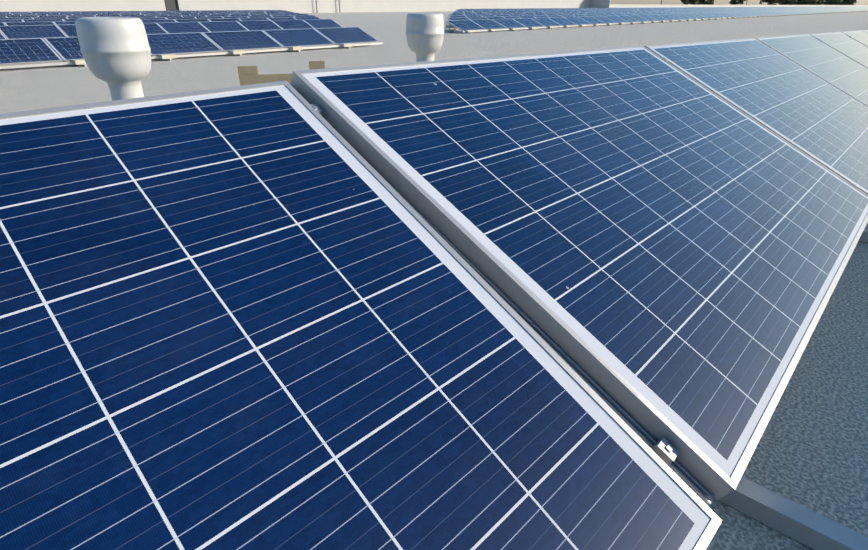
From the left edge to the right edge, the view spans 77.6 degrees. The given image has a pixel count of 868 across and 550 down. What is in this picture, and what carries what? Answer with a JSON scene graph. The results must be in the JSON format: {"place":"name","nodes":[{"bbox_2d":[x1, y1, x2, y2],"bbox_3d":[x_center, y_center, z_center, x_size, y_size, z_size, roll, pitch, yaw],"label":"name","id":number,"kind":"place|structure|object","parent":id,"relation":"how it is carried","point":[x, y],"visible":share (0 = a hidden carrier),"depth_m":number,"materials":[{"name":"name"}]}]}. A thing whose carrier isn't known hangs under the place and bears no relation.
{"place":"outdoors","nodes":[
{"label":"outdoors","id":0,"kind":"place"},
{"bbox_2d":[0,11,867,549],"bbox_3d":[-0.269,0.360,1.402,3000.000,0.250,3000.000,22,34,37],"label":"roof","id":1,"kind":"structure","parent":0,"point":[810,451],"depth_m":1.99,"materials":[{"name":"grey concrete"}]},
{"bbox_2d":[75,17,150,100],"bbox_3d":[-1.452,-0.690,2.635,0.286,1.025,0.286,22,34,37],"label":"roof vent","id":2,"kind":"object","parent":1,"relation":"on","point":[116,52],"visible":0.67,"depth_m":2.38,"materials":[{"name":"paint"}]},
{"bbox_2d":[0,10,382,68],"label":"solar panels","id":3,"kind":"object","parent":1,"relation":"on","point":[38,38],"depth_m":15.41,"materials":[{"name":"glass"},{"name":"silicon"},{"name":"aluminium"}]},
{"bbox_2d":[237,61,324,85],"bbox_3d":[-0.970,-1.026,3.598,0.520,0.765,0.300,-7,27,-13],"label":"roof patch","id":4,"kind":"object","parent":1,"relation":"on","point":[249,75],"visible":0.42,"depth_m":3.31,"materials":[{"name":"beige concrete"}]},
{"bbox_2d":[406,13,443,61],"bbox_3d":[-0.078,-1.801,4.870,0.340,1.015,0.340,22,34,37],"label":"roof vent","id":5,"kind":"object","parent":1,"relation":"on","point":[424,34],"visible":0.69,"depth_m":4.60,"materials":[{"name":"paint"}]},
{"bbox_2d":[0,30,867,549],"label":"panel row","id":6,"kind":"object","parent":1,"relation":"on","point":[566,300],"visible":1,"depth_m":0.75,"materials":[{"name":"glass"},{"name":"silicon"},{"name":"aluminium"}]},
{"bbox_2d":[445,6,867,32],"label":"solar panels","id":7,"kind":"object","parent":1,"relation":"on","point":[478,20],"depth_m":42.49,"materials":[{"name":"glass"},{"name":"silicon"},{"name":"aluminium"}]},
{"bbox_2d":[0,0,867,12],"bbox_3d":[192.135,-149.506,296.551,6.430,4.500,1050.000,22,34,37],"label":"building wall","id":8,"kind":"structure","parent":0,"point":[312,6],"depth_m":89.45,"materials":[{"name":"grey paint"}]},
{"bbox_2d":[680,0,706,4],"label":"tree","id":9,"kind":"object","parent":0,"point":[691,2],"visible":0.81,"depth_m":348.97,"materials":[{"name":"green plant"}]},
{"bbox_2d":[697,0,714,4],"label":"tree","id":10,"kind":"object","parent":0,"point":[707,2],"visible":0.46,"depth_m":378.15,"materials":[{"name":"green plant"}]},
{"bbox_2d":[729,0,746,4],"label":"tree","id":11,"kind":"object","parent":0,"point":[735,2],"visible":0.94,"depth_m":403.66,"materials":[{"name":"green plant"}]},
{"bbox_2d":[610,0,867,4],"label":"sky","id":12,"kind":"structure","parent":0,"point":[655,2],"materials":[{"name":"white"}]},
{"bbox_2d":[759,0,784,4],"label":"tree","id":13,"kind":"object","parent":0,"point":[770,2],"visible":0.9,"depth_m":415.20,"materials":[{"name":"green plant"}]},
{"bbox_2d":[779,0,796,4],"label":"tree","id":14,"kind":"object","parent":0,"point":[789,2],"visible":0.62,"depth_m":432.73,"materials":[{"name":"green plant"}]},
{"bbox_2d":[795,0,809,4],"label":"tree","id":15,"kind":"object","parent":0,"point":[802,2],"visible":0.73,"depth_m":468.04,"materials":[{"name":"green plant"}]},
{"bbox_2d":[808,0,824,4],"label":"tree","id":16,"kind":"object","parent":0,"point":[814,2],"visible":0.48,"depth_m":491.37,"materials":[{"name":"green plant"}]},
{"bbox_2d":[825,0,841,4],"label":"tree","id":17,"kind":"object","parent":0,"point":[834,2],"visible":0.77,"depth_m":605.43,"materials":[{"name":"green plant"}]},
{"bbox_2d":[840,0,856,4],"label":"tree","id":18,"kind":"object","parent":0,"point":[847,2],"visible":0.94,"depth_m":617.17,"materials":[{"name":"green plant"}]}
]}

